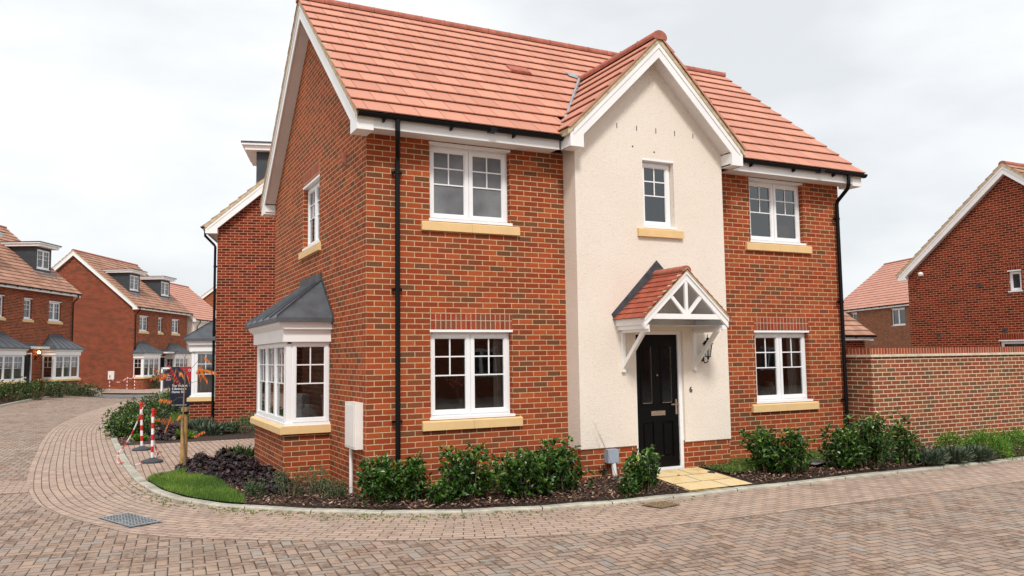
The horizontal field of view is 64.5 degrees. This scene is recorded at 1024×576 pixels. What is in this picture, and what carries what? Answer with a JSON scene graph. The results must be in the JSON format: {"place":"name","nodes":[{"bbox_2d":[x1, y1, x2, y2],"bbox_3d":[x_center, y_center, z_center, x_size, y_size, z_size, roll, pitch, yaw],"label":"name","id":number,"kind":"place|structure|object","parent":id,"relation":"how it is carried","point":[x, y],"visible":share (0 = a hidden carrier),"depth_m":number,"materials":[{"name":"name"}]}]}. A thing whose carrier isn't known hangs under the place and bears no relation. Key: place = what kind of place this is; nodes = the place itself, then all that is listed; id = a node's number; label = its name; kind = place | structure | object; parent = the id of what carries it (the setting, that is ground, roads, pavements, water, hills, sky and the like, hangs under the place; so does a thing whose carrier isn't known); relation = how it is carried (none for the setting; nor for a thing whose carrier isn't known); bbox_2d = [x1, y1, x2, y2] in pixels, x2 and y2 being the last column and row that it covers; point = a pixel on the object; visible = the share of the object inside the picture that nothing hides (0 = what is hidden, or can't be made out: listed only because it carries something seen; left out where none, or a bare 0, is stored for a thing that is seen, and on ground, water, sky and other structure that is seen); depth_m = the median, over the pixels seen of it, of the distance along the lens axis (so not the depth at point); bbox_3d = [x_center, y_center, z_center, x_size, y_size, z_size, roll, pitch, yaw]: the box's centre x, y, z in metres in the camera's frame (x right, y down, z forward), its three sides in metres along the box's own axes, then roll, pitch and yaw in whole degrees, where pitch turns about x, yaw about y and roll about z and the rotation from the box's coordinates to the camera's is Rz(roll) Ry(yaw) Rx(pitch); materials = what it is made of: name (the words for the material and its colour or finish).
{"place":"outdoors","nodes":[
{"label":"outdoors","id":0,"kind":"place"},
{"bbox_2d":[0,481,30,493],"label":"crossing paving","id":1,"kind":"structure","parent":0,"point":[6,487],"depth_m":12.25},
{"bbox_2d":[0,395,49,404],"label":"garden bed","id":2,"kind":"object","parent":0,"point":[2,402],"visible":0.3,"depth_m":37.01,"materials":[{"name":"green plant"}]},
{"bbox_2d":[0,381,29,401],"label":"hedge shrub","id":3,"kind":"object","parent":2,"relation":"on","point":[4,394],"visible":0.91,"depth_m":36.36,"materials":[{"name":"green plant"}]},
{"bbox_2d":[13,379,56,399],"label":"hedge shrub","id":4,"kind":"object","parent":2,"relation":"on","point":[33,393],"visible":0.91,"depth_m":38.28,"materials":[{"name":"green plant"}]},
{"bbox_2d":[42,380,78,397],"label":"hedge shrub","id":5,"kind":"object","parent":2,"relation":"on","point":[60,392],"visible":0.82,"depth_m":40.30,"materials":[{"name":"green plant"}]},
{"bbox_2d":[70,382,109,396],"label":"hedge shrub","id":6,"kind":"object","parent":2,"relation":"on","point":[90,392],"visible":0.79,"depth_m":42.58,"materials":[{"name":"green plant"}]},
{"bbox_2d":[94,395,159,397],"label":"access road","id":7,"kind":"structure","parent":0,"point":[121,396],"depth_m":43.72,"materials":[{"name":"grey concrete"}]},
{"bbox_2d":[85,388,169,392],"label":"footway","id":8,"kind":"structure","parent":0,"point":[155,390],"depth_m":50.11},
{"bbox_2d":[116,404,254,444],"bbox_3d":[-9.751,4.665,31.917,10.742,0.001,26.400,2,-5,-27],"label":"garden bed","id":9,"kind":"object","parent":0,"point":[225,436],"visible":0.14,"depth_m":19.38,"materials":[{"name":"soil"}]},
{"bbox_2d":[98,412,138,437],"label":"laurel shrub","id":10,"kind":"object","parent":9,"relation":"on","point":[120,430],"visible":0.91,"depth_m":19.79,"materials":[{"name":"green plant"}]},
{"bbox_2d":[101,409,149,427],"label":"laurel shrub","id":11,"kind":"object","parent":9,"relation":"on","point":[129,413],"visible":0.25,"depth_m":20.79,"materials":[{"name":"green plant"}]},
{"bbox_2d":[123,413,160,435],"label":"laurel shrub","id":12,"kind":"object","parent":9,"relation":"on","point":[145,420],"visible":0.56,"depth_m":20.05,"materials":[{"name":"green plant"}]},
{"bbox_2d":[132,399,176,426],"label":"laurel shrub","id":13,"kind":"object","parent":9,"relation":"on","point":[159,414],"visible":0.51,"depth_m":22.83,"materials":[{"name":"green plant"}]},
{"bbox_2d":[146,392,180,417],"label":"laurel shrub","id":14,"kind":"object","parent":9,"relation":"on","point":[161,407],"visible":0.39,"depth_m":26.17,"materials":[{"name":"green plant"}]},
{"bbox_2d":[170,367,191,414],"bbox_3d":[-11.249,3.553,27.682,0.780,1.730,0.085,-1,-5,-3],"label":"sign board","id":15,"kind":"object","parent":9,"relation":"on","point":[176,391],"visible":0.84,"depth_m":27.66,"materials":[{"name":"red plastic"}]},
{"bbox_2d":[188,415,218,428],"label":"lavender","id":16,"kind":"object","parent":9,"relation":"on","point":[192,423],"visible":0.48,"depth_m":21.37,"materials":[{"name":"green plant"}]},
{"bbox_2d":[194,421,229,435],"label":"lavender","id":17,"kind":"object","parent":9,"relation":"on","point":[212,429],"visible":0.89,"depth_m":19.90,"materials":[{"name":"green plant"}]},
{"bbox_2d":[213,420,243,433],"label":"lavender","id":18,"kind":"object","parent":9,"relation":"on","point":[234,428],"visible":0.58,"depth_m":20.31,"materials":[{"name":"green plant"}]},
{"bbox_2d":[228,415,254,433],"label":"shrub","id":19,"kind":"object","parent":9,"relation":"on","point":[246,421],"visible":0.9,"depth_m":20.34,"materials":[{"name":"green plant"}]},
{"bbox_2d":[121,438,254,481],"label":"driveway","id":20,"kind":"structure","parent":0,"point":[172,461],"depth_m":16.41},
{"bbox_2d":[132,402,150,450],"bbox_3d":[-7.694,2.866,16.867,0.380,0.995,0.377,-1,-4,-27],"label":"chain post","id":21,"kind":"object","parent":20,"relation":"on","point":[141,447],"visible":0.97,"depth_m":16.83,"materials":[{"name":"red plastic"}]},
{"bbox_2d":[141,408,162,463],"bbox_3d":[-6.542,2.682,14.783,0.380,0.975,0.377,2,-5,-27],"label":"chain post","id":22,"kind":"object","parent":20,"relation":"on","point":[152,459],"visible":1,"depth_m":14.75,"materials":[{"name":"red plastic"}]},
{"bbox_2d":[0,392,1023,575],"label":"road","id":23,"kind":"structure","parent":0,"point":[977,531],"depth_m":7.94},
{"bbox_2d":[0,225,84,399],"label":"town house","id":24,"kind":"structure","parent":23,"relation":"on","point":[38,293],"depth_m":41.90,"materials":[{"name":"red brick"}]},
{"bbox_2d":[0,332,30,399],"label":"bay window","id":25,"kind":"structure","parent":24,"relation":"in","point":[10,347],"depth_m":38.59,"materials":[{"name":"white plastic"}]},
{"bbox_2d":[23,353,31,386],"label":"front door","id":26,"kind":"structure","parent":24,"relation":"in","point":[28,357],"depth_m":40.74,"materials":[{"name":"black plastic"}]},
{"bbox_2d":[22,298,33,322],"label":"window","id":27,"kind":"structure","parent":24,"relation":"in","point":[26,300],"depth_m":40.84,"materials":[{"name":"white plastic"}]},
{"bbox_2d":[47,301,62,324],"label":"window","id":28,"kind":"structure","parent":24,"relation":"in","point":[54,307],"depth_m":43.24,"materials":[{"name":"white plastic"}]},
{"bbox_2d":[40,334,84,393],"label":"bay window","id":29,"kind":"structure","parent":24,"relation":"in","point":[60,346],"depth_m":42.75,"materials":[{"name":"white plastic"}]},
{"bbox_2d":[109,406,1023,514],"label":"kerb","id":30,"kind":"structure","parent":23,"relation":"on","point":[128,466],"depth_m":10.49,"materials":[{"name":"concrete"}]},
{"bbox_2d":[0,0,1023,298],"label":"sky","id":31,"kind":"structure","parent":0,"point":[124,123],"materials":[{"name":"white"}]},
{"bbox_2d":[27,401,1023,540],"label":"footway","id":32,"kind":"structure","parent":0,"point":[74,466],"depth_m":10.02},
{"bbox_2d":[98,512,161,526],"bbox_3d":[-4.490,2.710,9.528,0.934,0.007,0.384,-5,-6,41],"label":"manhole cover","id":33,"kind":"object","parent":32,"relation":"on","point":[129,519],"visible":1,"depth_m":9.49,"materials":[{"name":"metal"}]},
{"bbox_2d":[643,501,679,507],"bbox_3d":[1.842,2.664,9.999,0.394,0.003,0.321,3,-6,-40],"label":"gully cover","id":34,"kind":"object","parent":32,"relation":"on","point":[660,504],"visible":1,"depth_m":9.98,"materials":[{"name":"beige stone"}]},
{"bbox_2d":[150,439,1023,509],"bbox_3d":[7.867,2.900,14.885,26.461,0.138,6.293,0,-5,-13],"label":"bark mulch","id":35,"kind":"object","parent":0,"point":[585,483],"visible":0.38,"depth_m":10.66,"materials":[{"name":"brown wood"}]},
{"bbox_2d":[180,407,188,465],"bbox_3d":[-5.499,2.536,13.623,0.132,1.058,0.160,2,-5,-27],"label":"timber post","id":36,"kind":"object","parent":35,"relation":"on","point":[186,412],"visible":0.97,"depth_m":13.61,"materials":[{"name":"brown wood"}]},
{"bbox_2d":[147,466,245,502],"bbox_3d":[-4.732,2.875,11.874,0.956,0.001,4.049,2,-6,-29],"label":"lawn base","id":37,"kind":"object","parent":35,"relation":"on","point":[204,497],"visible":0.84,"depth_m":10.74,"materials":[{"name":"plant"}]},
{"bbox_2d":[150,352,217,464],"bbox_3d":[-5.555,2.044,13.650,1.191,2.004,0.279,-1,-5,5],"label":"young sumac","id":38,"kind":"object","parent":37,"relation":"on","point":[198,372],"visible":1,"depth_m":13.67,"materials":[{"name":"orange plant"}]},
{"bbox_2d":[185,457,209,473],"bbox_3d":[-5.042,2.870,13.057,0.424,0.308,0.414,2,-5,-27],"label":"heuchera","id":39,"kind":"object","parent":35,"relation":"on","point":[197,464],"visible":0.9,"depth_m":12.97,"materials":[{"name":"purple plant"}]},
{"bbox_2d":[203,461,224,476],"bbox_3d":[-4.615,2.844,12.674,0.439,0.284,0.417,2,-5,-27],"label":"heuchera","id":40,"kind":"object","parent":35,"relation":"on","point":[215,469],"visible":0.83,"depth_m":12.58,"materials":[{"name":"purple plant"}]},
{"bbox_2d":[214,447,233,460],"bbox_3d":[-5.124,2.986,14.454,0.416,0.316,0.430,2,-5,-27],"label":"heuchera","id":41,"kind":"object","parent":35,"relation":"on","point":[224,454],"visible":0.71,"depth_m":14.38,"materials":[{"name":"purple plant"}]},
{"bbox_2d":[216,464,239,481],"bbox_3d":[-4.272,2.805,12.265,0.410,0.283,0.436,2,-5,-27],"label":"heuchera","id":42,"kind":"object","parent":35,"relation":"on","point":[228,473],"visible":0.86,"depth_m":12.17,"materials":[{"name":"purple plant"}]},
{"bbox_2d":[230,452,247,465],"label":"heuchera","id":43,"kind":"object","parent":35,"relation":"on","point":[239,458],"visible":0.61,"depth_m":13.64,"materials":[{"name":"purple plant"}]},
{"bbox_2d":[229,469,252,486],"bbox_3d":[-3.864,2.756,11.732,0.423,0.278,0.415,2,-5,-27],"label":"heuchera","id":44,"kind":"object","parent":35,"relation":"on","point":[242,477],"visible":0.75,"depth_m":11.64,"materials":[{"name":"purple plant"}]},
{"bbox_2d":[229,443,253,457],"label":"sedge tuft","id":45,"kind":"object","parent":35,"relation":"on","point":[248,451],"visible":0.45,"depth_m":14.48,"materials":[{"name":"green plant"}]},
{"bbox_2d":[242,456,261,468],"bbox_3d":[-4.238,2.870,13.163,0.410,0.304,0.419,2,-5,-27],"label":"heuchera","id":46,"kind":"object","parent":35,"relation":"on","point":[253,463],"visible":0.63,"depth_m":13.10,"materials":[{"name":"purple plant"}]},
{"bbox_2d":[243,475,268,498],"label":"shrub","id":47,"kind":"object","parent":35,"relation":"on","point":[252,489],"visible":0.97,"depth_m":10.70,"materials":[{"name":"green plant"}]},
{"bbox_2d":[256,464,275,476],"bbox_3d":[-3.641,2.768,12.050,0.440,0.302,0.414,2,-5,-27],"label":"heuchera","id":48,"kind":"object","parent":35,"relation":"on","point":[265,469],"visible":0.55,"depth_m":12.01,"materials":[{"name":"purple plant"}]},
{"bbox_2d":[266,472,293,491],"bbox_3d":[-3.204,2.691,11.207,0.417,0.301,0.424,2,-5,-27],"label":"heuchera","id":49,"kind":"object","parent":35,"relation":"on","point":[272,488],"visible":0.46,"depth_m":11.11,"materials":[{"name":"purple plant"}]},
{"bbox_2d":[267,466,308,497],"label":"shrub","id":50,"kind":"object","parent":35,"relation":"on","point":[283,480],"visible":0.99,"depth_m":10.77,"materials":[{"name":"green plant"}]},
{"bbox_2d":[298,463,332,496],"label":"shrub","id":51,"kind":"object","parent":35,"relation":"on","point":[311,487],"visible":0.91,"depth_m":10.82,"materials":[{"name":"green plant"}]},
{"bbox_2d":[320,476,350,499],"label":"shrub","id":52,"kind":"object","parent":35,"relation":"on","point":[341,491],"visible":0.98,"depth_m":10.58,"materials":[{"name":"green plant"}]},
{"bbox_2d":[353,452,405,504],"bbox_3d":[-1.631,2.412,10.205,0.687,0.646,0.537,2,-5,-27],"label":"laurel shrub","id":53,"kind":"object","parent":35,"relation":"on","point":[374,480],"visible":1,"depth_m":10.16,"materials":[{"name":"green plant"}]},
{"bbox_2d":[394,450,433,501],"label":"laurel shrub","id":54,"kind":"object","parent":35,"relation":"on","point":[412,484],"visible":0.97,"depth_m":10.29,"materials":[{"name":"green plant"}]},
{"bbox_2d":[425,477,458,505],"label":"laurel shrub","id":55,"kind":"object","parent":35,"relation":"on","point":[441,496],"visible":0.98,"depth_m":10.00,"materials":[{"name":"green plant"}]},
{"bbox_2d":[428,442,494,500],"bbox_3d":[-0.582,2.362,10.421,1.070,0.751,0.821,2,-5,-27],"label":"laurel shrub","id":56,"kind":"object","parent":35,"relation":"on","point":[467,478],"visible":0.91,"depth_m":10.30,"materials":[{"name":"green plant"}]},
{"bbox_2d":[480,447,565,499],"bbox_3d":[0.164,2.373,10.395,1.102,0.681,0.846,2,-5,-27],"label":"laurel shrub","id":57,"kind":"object","parent":35,"relation":"on","point":[526,477],"visible":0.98,"depth_m":10.31,"materials":[{"name":"green plant"}]},
{"bbox_2d":[534,436,595,493],"bbox_3d":[0.654,2.353,10.793,0.825,0.775,0.662,0,-5,-6],"label":"laurel shrub","id":58,"kind":"object","parent":35,"relation":"on","point":[569,478],"visible":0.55,"depth_m":10.68,"materials":[{"name":"green plant"}]},
{"bbox_2d":[617,467,639,497],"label":"laurel shrub","id":59,"kind":"object","parent":35,"relation":"on","point":[628,484],"visible":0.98,"depth_m":10.44,"materials":[{"name":"green plant"}]},
{"bbox_2d":[617,444,664,493],"bbox_3d":[1.694,2.379,10.733,0.580,0.678,0.574,2,-5,-27],"label":"laurel shrub","id":60,"kind":"object","parent":35,"relation":"on","point":[647,471],"visible":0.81,"depth_m":10.63,"materials":[{"name":"green plant"}]},
{"bbox_2d":[739,425,780,473],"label":"laurel shrub","id":61,"kind":"object","parent":35,"relation":"on","point":[762,446],"visible":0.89,"depth_m":12.06,"materials":[{"name":"green plant"}]},
{"bbox_2d":[699,450,856,472],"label":"grass","id":62,"kind":"structure","parent":35,"relation":"on","point":[730,468],"depth_m":12.46,"materials":[{"name":"green plant"}]},
{"bbox_2d":[765,427,820,474],"bbox_3d":[4.138,2.421,12.016,0.809,0.730,0.650,-2,-5,19],"label":"laurel shrub","id":63,"kind":"object","parent":35,"relation":"on","point":[795,444],"visible":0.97,"depth_m":11.89,"materials":[{"name":"green plant"}]},
{"bbox_2d":[811,421,873,471],"bbox_3d":[5.077,2.422,12.448,0.775,0.764,0.820,2,-5,-27],"label":"laurel shrub","id":64,"kind":"object","parent":35,"relation":"on","point":[845,452],"visible":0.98,"depth_m":12.35,"materials":[{"name":"green plant"}]},
{"bbox_2d":[842,411,901,470],"bbox_3d":[5.575,2.362,12.605,0.871,0.909,1.043,-4,-6,34],"label":"laurel shrub","id":65,"kind":"object","parent":35,"relation":"on","point":[883,439],"visible":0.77,"depth_m":12.48,"materials":[{"name":"green plant"}]},
{"bbox_2d":[886,409,925,465],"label":"laurel shrub","id":66,"kind":"object","parent":35,"relation":"on","point":[903,450],"visible":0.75,"depth_m":12.87,"materials":[{"name":"green plant"}]},
{"bbox_2d":[913,445,950,464],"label":"lavender","id":67,"kind":"object","parent":35,"relation":"on","point":[934,457],"visible":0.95,"depth_m":12.81,"materials":[{"name":"green plant"}]},
{"bbox_2d":[932,429,964,449],"bbox_3d":[7.679,2.678,14.253,0.541,0.406,0.551,-4,-6,34],"label":"hebe","id":68,"kind":"object","parent":35,"relation":"on","point":[953,441],"visible":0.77,"depth_m":14.20,"materials":[{"name":"green plant"}]},
{"bbox_2d":[937,444,975,462],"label":"lavender","id":69,"kind":"object","parent":35,"relation":"on","point":[960,455],"visible":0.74,"depth_m":12.99,"materials":[{"name":"green plant"}]},
{"bbox_2d":[963,443,997,460],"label":"lavender","id":70,"kind":"object","parent":35,"relation":"on","point":[983,453],"visible":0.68,"depth_m":13.22,"materials":[{"name":"green plant"}]},
{"bbox_2d":[955,426,1016,459],"bbox_3d":[8.060,2.602,13.736,0.984,0.540,0.941,2,-5,-27],"label":"hebe","id":71,"kind":"object","parent":35,"relation":"on","point":[986,440],"visible":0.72,"depth_m":13.62,"materials":[{"name":"green plant"}]},
{"bbox_2d":[991,426,1023,456],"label":"hebe","id":72,"kind":"object","parent":35,"relation":"on","point":[1017,437],"visible":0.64,"depth_m":13.98,"materials":[{"name":"green plant"}]},
{"bbox_2d":[657,467,752,491],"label":"stone path","id":73,"kind":"structure","parent":0,"point":[689,483],"depth_m":11.49,"materials":[{"name":"stone"}]},
{"bbox_3d":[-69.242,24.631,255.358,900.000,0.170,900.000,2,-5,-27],"label":"ground","id":74,"kind":"structure","parent":0,"visible":0},
{"bbox_2d":[52,249,192,388],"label":"town house","id":75,"kind":"structure","parent":74,"relation":"on","point":[130,320],"depth_m":53.86,"materials":[{"name":"red brick"}]},
{"bbox_2d":[138,315,148,333],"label":"window","id":76,"kind":"structure","parent":75,"relation":"in","point":[143,319],"depth_m":55.16,"materials":[{"name":"white plastic"}]},
{"bbox_2d":[132,342,163,388],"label":"bay window","id":77,"kind":"structure","parent":75,"relation":"in","point":[143,350],"depth_m":53.85,"materials":[{"name":"white plastic"}]},
{"bbox_2d":[165,343,191,370],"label":"bay window","id":78,"kind":"structure","parent":75,"relation":"in","point":[175,347],"depth_m":59.22,"materials":[{"name":"grey plastic"}]},
{"bbox_2d":[170,283,215,366],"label":"rendered house","id":79,"kind":"structure","parent":74,"relation":"on","point":[196,305],"depth_m":65.15,"materials":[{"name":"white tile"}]},
{"bbox_2d":[200,285,216,306],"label":"house","id":80,"kind":"structure","parent":74,"relation":"on","point":[207,296],"depth_m":82.67,"materials":[{"name":"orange brick"}]},
{"bbox_2d":[184,140,275,427],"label":"town house","id":81,"kind":"structure","parent":74,"relation":"on","point":[240,231],"depth_m":22.30,"materials":[{"name":"red brick"}]},
{"bbox_2d":[184,318,215,421],"bbox_3d":[-8.737,2.397,23.352,0.830,3.330,2.872,0,-5,-11],"label":"bay window","id":82,"kind":"structure","parent":81,"relation":"in","point":[200,341],"depth_m":22.14,"materials":[{"name":"white plastic"}]},
{"bbox_2d":[245,0,867,500],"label":"corner house","id":83,"kind":"structure","parent":74,"relation":"on","point":[533,242],"depth_m":12.20,"materials":[{"name":"red brick"}]},
{"bbox_2d":[245,272,333,484],"bbox_3d":[-3.688,1.464,13.195,0.830,3.330,2.972,2,-5,-27],"label":"bay window","id":84,"kind":"structure","parent":83,"relation":"in","point":[303,318],"depth_m":12.17,"materials":[{"name":"white plastic"}]},
{"bbox_2d":[296,404,321,417],"bbox_3d":[-3.235,1.982,12.696,0.520,0.339,0.585,2,-5,-27],"label":"window cushion","id":85,"kind":"object","parent":83,"relation":"in","point":[308,410],"depth_m":12.51,"materials":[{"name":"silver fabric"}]},
{"bbox_2d":[298,174,320,259],"bbox_3d":[-3.339,-1.173,13.687,0.200,1.257,1.460,2,-5,-27],"label":"window","id":86,"kind":"structure","parent":83,"relation":"in","point":[313,187],"depth_m":13.73,"materials":[{"name":"white plastic"}]},
{"bbox_2d":[444,373,464,408],"bbox_3d":[-0.723,1.491,11.431,0.476,0.596,0.235,2,-5,-27],"label":"flower vase","id":87,"kind":"object","parent":83,"relation":"in","point":[458,381],"visible":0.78,"depth_m":11.40,"materials":[{"name":"metal"}]},
{"bbox_2d":[421,141,519,235],"bbox_3d":[-0.605,-1.392,11.522,1.498,1.250,0.200,2,-5,-27],"label":"window","id":88,"kind":"structure","parent":83,"relation":"in","point":[468,184],"depth_m":11.54,"materials":[{"name":"white plastic"}]},
{"bbox_2d":[422,330,522,430],"bbox_3d":[-0.568,1.260,11.297,1.498,1.357,0.200,2,-5,-27],"label":"window","id":89,"kind":"structure","parent":83,"relation":"in","point":[470,411],"depth_m":11.31,"materials":[{"name":"white plastic"}]},
{"bbox_2d":[635,331,683,470],"bbox_3d":[2.209,1.702,12.303,0.885,2.090,0.125,2,-5,-27],"label":"front door","id":90,"kind":"structure","parent":83,"relation":"in","point":[658,355],"depth_m":12.33,"materials":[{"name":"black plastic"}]},
{"bbox_2d":[637,158,683,238],"bbox_3d":[2.241,-1.378,12.577,0.844,1.222,0.210,2,-5,-27],"label":"window","id":91,"kind":"structure","parent":83,"relation":"in","point":[647,163],"depth_m":12.60,"materials":[{"name":"white plastic"}]},
{"bbox_2d":[765,225,789,237],"bbox_3d":[4.748,-0.977,14.528,0.350,0.245,0.250,2,-5,-27],"label":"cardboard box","id":92,"kind":"object","parent":83,"relation":"in","point":[783,232],"visible":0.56,"depth_m":14.45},
{"bbox_2d":[745,177,811,253],"bbox_3d":[4.570,-1.244,14.114,1.497,1.250,0.200,2,-5,-27],"label":"window","id":93,"kind":"structure","parent":83,"relation":"in","point":[762,245],"depth_m":14.13,"materials":[{"name":"white plastic"}]},
{"bbox_2d":[751,330,819,412],"bbox_3d":[4.607,1.408,13.889,1.497,1.357,0.200,2,-5,-27],"label":"window","id":94,"kind":"structure","parent":83,"relation":"in","point":[777,400],"depth_m":13.91,"materials":[{"name":"white plastic"}]},
{"bbox_2d":[844,312,876,348],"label":"garage","id":95,"kind":"structure","parent":74,"relation":"on","point":[857,334],"depth_m":29.83,"materials":[{"name":"tile"}]},
{"bbox_2d":[843,258,911,354],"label":"gabled house","id":96,"kind":"structure","parent":74,"relation":"on","point":[876,303],"depth_m":57.87,"materials":[{"name":"brown brick"}]},
{"bbox_2d":[892,307,904,325],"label":"window","id":97,"kind":"structure","parent":96,"relation":"in","point":[898,313],"depth_m":55.15,"materials":[{"name":"white plastic"}]},
{"bbox_2d":[846,346,1023,448],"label":"garden wall","id":98,"kind":"structure","parent":74,"relation":"on","point":[960,391],"depth_m":14.96,"materials":[{"name":"brick"}]},
{"bbox_2d":[895,161,1023,353],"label":"gabled house","id":99,"kind":"structure","parent":74,"relation":"on","point":[966,289],"depth_m":26.13,"materials":[{"name":"red brick"}]},
{"bbox_2d":[999,340,1023,346],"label":"window","id":100,"kind":"structure","parent":99,"relation":"in","point":[1004,343],"depth_m":25.14,"materials":[{"name":"white plastic"}]},
{"bbox_2d":[1007,269,1022,291],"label":"window","id":101,"kind":"structure","parent":99,"relation":"in","point":[1015,275],"depth_m":25.11,"materials":[{"name":"white plastic"}]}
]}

